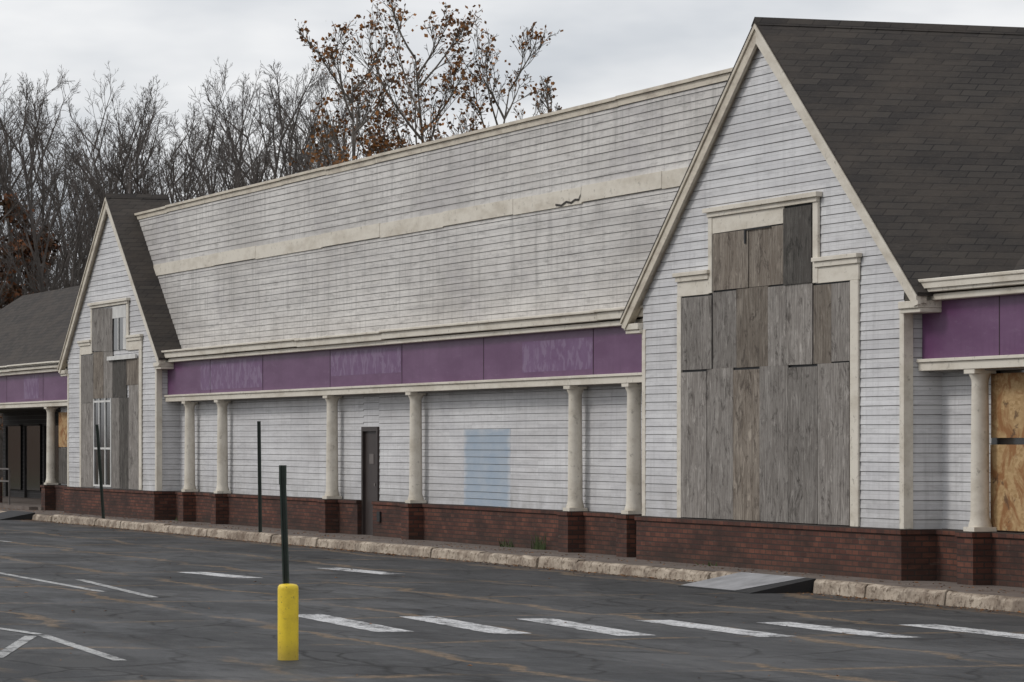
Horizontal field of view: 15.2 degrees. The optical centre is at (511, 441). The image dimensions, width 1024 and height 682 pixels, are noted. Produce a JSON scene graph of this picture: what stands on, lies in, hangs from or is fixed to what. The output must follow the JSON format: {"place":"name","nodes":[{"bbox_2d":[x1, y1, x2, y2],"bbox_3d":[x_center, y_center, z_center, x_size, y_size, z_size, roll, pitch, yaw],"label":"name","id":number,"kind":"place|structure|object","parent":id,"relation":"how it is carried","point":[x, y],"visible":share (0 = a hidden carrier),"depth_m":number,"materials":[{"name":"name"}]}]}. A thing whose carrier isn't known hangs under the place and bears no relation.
{"place":"outdoors","nodes":[
{"label":"outdoors","id":0,"kind":"place"},
{"bbox_2d":[158,186,679,348],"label":"parapet siding","id":1,"kind":"object","parent":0,"point":[566,259],"visible":0.84,"depth_m":73.63,"materials":[{"name":"white wood"}]},
{"bbox_2d":[139,81,726,264],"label":"parapet siding","id":2,"kind":"object","parent":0,"point":[658,134],"visible":0.95,"depth_m":72.24,"materials":[{"name":"white wood"}]},
{"bbox_2d":[137,72,730,215],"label":"coping shadow gap","id":3,"kind":"object","parent":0,"point":[452,139],"visible":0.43,"depth_m":71.91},
{"bbox_2d":[0,520,1023,681],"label":"asphalt parking lot","id":4,"kind":"structure","parent":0,"point":[218,629],"depth_m":42.85,"materials":[{"name":"grey asphalt"}]},
{"bbox_2d":[0,510,34,519],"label":"kerb ramp","id":5,"kind":"structure","parent":4,"relation":"on","point":[14,515],"depth_m":99.67,"materials":[{"name":"grey concrete"}]},
{"bbox_2d":[0,540,155,659],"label":"parking line markings","id":6,"kind":"object","parent":4,"relation":"on","point":[12,647],"visible":1,"depth_m":39.51,"materials":[{"name":"paint"}]},
{"bbox_2d":[278,465,298,659],"bbox_3d":[-2.082,1.125,35.706,0.194,1.810,0.194,0,0,-19],"label":"yellow bollard","id":7,"kind":"object","parent":4,"relation":"on","point":[288,621],"visible":1,"depth_m":35.65,"materials":[{"name":"paint"}]},
{"bbox_2d":[0,510,1023,612],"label":"kerb","id":8,"kind":"structure","parent":4,"relation":"on","point":[915,595],"depth_m":61.05,"materials":[{"name":"concrete"}]},
{"bbox_2d":[1,508,1023,675],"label":"fallen leaves","id":9,"kind":"object","parent":4,"relation":"on","point":[941,606],"visible":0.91,"depth_m":62.89,"materials":[{"name":"brown plant"}]},
{"bbox_2d":[180,568,1023,638],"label":"crosswalk markings","id":10,"kind":"object","parent":4,"relation":"on","point":[437,620],"visible":0.98,"depth_m":42.07,"materials":[{"name":"paint"}]},
{"bbox_2d":[678,572,815,593],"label":"kerb ramp","id":11,"kind":"structure","parent":4,"relation":"on","point":[747,582],"depth_m":52.26,"materials":[{"name":"grey concrete"}]},
{"bbox_2d":[0,482,1023,597],"bbox_3d":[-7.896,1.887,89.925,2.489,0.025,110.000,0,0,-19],"label":"sidewalk","id":12,"kind":"structure","parent":0,"point":[990,589],"depth_m":63.54,"materials":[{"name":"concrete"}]},
{"bbox_2d":[96,425,104,518],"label":"sign post","id":13,"kind":"object","parent":12,"relation":"on","point":[100,472],"visible":0.89,"depth_m":92.66,"materials":[{"name":"black metal"}]},
{"bbox_2d":[257,421,261,531],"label":"sign post","id":14,"kind":"object","parent":12,"relation":"on","point":[259,477],"visible":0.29,"depth_m":79.10,"materials":[{"name":"black metal"}]},
{"bbox_2d":[288,14,430,168],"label":"sycamore tree","id":15,"kind":"object","parent":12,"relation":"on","point":[331,51],"visible":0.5,"depth_m":139.73,"materials":[{"name":"brown plant"}]},
{"bbox_2d":[161,305,642,556],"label":"shopfront","id":16,"kind":"object","parent":12,"relation":"on","point":[526,425],"visible":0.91,"depth_m":73.55,"materials":[{"name":"beige paint"}]},
{"bbox_2d":[365,431,375,534],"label":"door leaf","id":17,"kind":"structure","parent":16,"relation":"in","point":[370,436],"depth_m":77.92,"materials":[{"name":"brown paint"}]},
{"bbox_2d":[321,0,495,156],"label":"sycamore tree","id":18,"kind":"object","parent":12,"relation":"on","point":[451,90],"visible":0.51,"depth_m":139.38,"materials":[{"name":"brown plant"}]},
{"bbox_2d":[175,518,716,565],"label":"weeds","id":19,"kind":"object","parent":12,"relation":"on","point":[537,545],"visible":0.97,"depth_m":67.29,"materials":[{"name":"plant"}]},
{"bbox_2d":[448,16,562,134],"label":"sycamore tree","id":20,"kind":"object","parent":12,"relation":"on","point":[536,36],"visible":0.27,"depth_m":141.93,"materials":[{"name":"brown plant"}]},
{"bbox_2d":[532,76,561,114],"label":"bare maple tree","id":21,"kind":"object","parent":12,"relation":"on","point":[543,95],"visible":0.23,"depth_m":178.76,"materials":[{"name":"brown plant"}]},
{"bbox_2d":[212,397,1015,532],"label":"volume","id":22,"kind":"structure","parent":12,"relation":"on","point":[495,506],"depth_m":73.38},
{"bbox_2d":[0,360,67,510],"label":"shopfront","id":23,"kind":"object","parent":22,"relation":"attached to","point":[33,404],"visible":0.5,"depth_m":110.37,"materials":[{"name":"purple paint"}]},
{"bbox_2d":[5,423,58,497],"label":"porch window frames","id":24,"kind":"structure","parent":23,"relation":"in","point":[6,490],"depth_m":123.21,"materials":[{"name":"paint"}]},
{"bbox_2d":[7,425,58,490],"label":"porch windows","id":25,"kind":"structure","parent":23,"relation":"in","point":[33,434],"depth_m":122.64,"materials":[{"name":"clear glass"}]},
{"bbox_2d":[57,193,181,519],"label":"gable","id":26,"kind":"structure","parent":22,"relation":"on","point":[121,335],"depth_m":96.24,"materials":[{"name":"white wood"}]},
{"bbox_2d":[95,317,123,484],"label":"window glass","id":27,"kind":"structure","parent":26,"relation":"in","point":[115,321],"depth_m":97.59,"materials":[{"name":"grey glass"}]},
{"bbox_2d":[620,17,1023,580],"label":"gable","id":28,"kind":"structure","parent":22,"relation":"attached to","point":[845,186],"depth_m":55.83,"materials":[{"name":"white wood"}]},
{"bbox_2d":[916,269,1023,587],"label":"shopfront","id":29,"kind":"object","parent":12,"relation":"on","point":[973,343],"visible":0.92,"depth_m":50.72,"materials":[{"name":"beige paint"}]},
{"bbox_2d":[921,273,1023,287],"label":"eave deck","id":30,"kind":"structure","parent":29,"relation":"on","point":[981,280],"depth_m":50.17,"materials":[{"name":"beige paint"}]},
{"bbox_2d":[991,369,1023,532],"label":"shop window glass","id":31,"kind":"structure","parent":29,"relation":"in","point":[994,441],"depth_m":50.46,"materials":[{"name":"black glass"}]},
{"bbox_2d":[0,0,1023,282],"label":"sky","id":32,"kind":"structure","parent":0,"point":[605,49],"materials":[{"name":"white"}]},
{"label":"flat roof","id":33,"kind":"object","parent":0,"visible":0},
{"bbox_2d":[0,286,79,368],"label":"section roof","id":34,"kind":"structure","parent":33,"relation":"on","point":[34,328],"depth_m":114.10,"materials":[{"name":"grey"}]},
{"bbox_2d":[1013,253,1023,269],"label":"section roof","id":35,"kind":"structure","parent":33,"relation":"on","point":[1019,265],"depth_m":52.50,"materials":[{"name":"grey"}]},
{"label":"hillside","id":36,"kind":"structure","parent":0,"visible":0},
{"bbox_2d":[0,52,516,479],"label":"bare tree row","id":37,"kind":"object","parent":36,"relation":"on","point":[17,247],"visible":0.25,"depth_m":163.22,"materials":[{"name":"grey plant"}]},
{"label":"parapet","id":38,"kind":"object","parent":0,"visible":0},
{"bbox_2d":[154,167,687,275],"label":"belt trim","id":39,"kind":"structure","parent":38,"relation":"attached to","point":[629,185],"depth_m":72.94,"materials":[{"name":"beige paint"}]},
{"bbox_2d":[555,193,580,206],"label":"torn trim gap","id":40,"kind":"object","parent":39,"relation":"attached to","point":[569,202],"visible":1,"depth_m":66.35,"materials":[{"name":"grey"}]},
{"bbox_2d":[134,67,732,219],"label":"coping","id":41,"kind":"object","parent":38,"relation":"on","point":[338,168],"visible":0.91,"depth_m":71.58,"materials":[{"name":"paint"}]}
]}

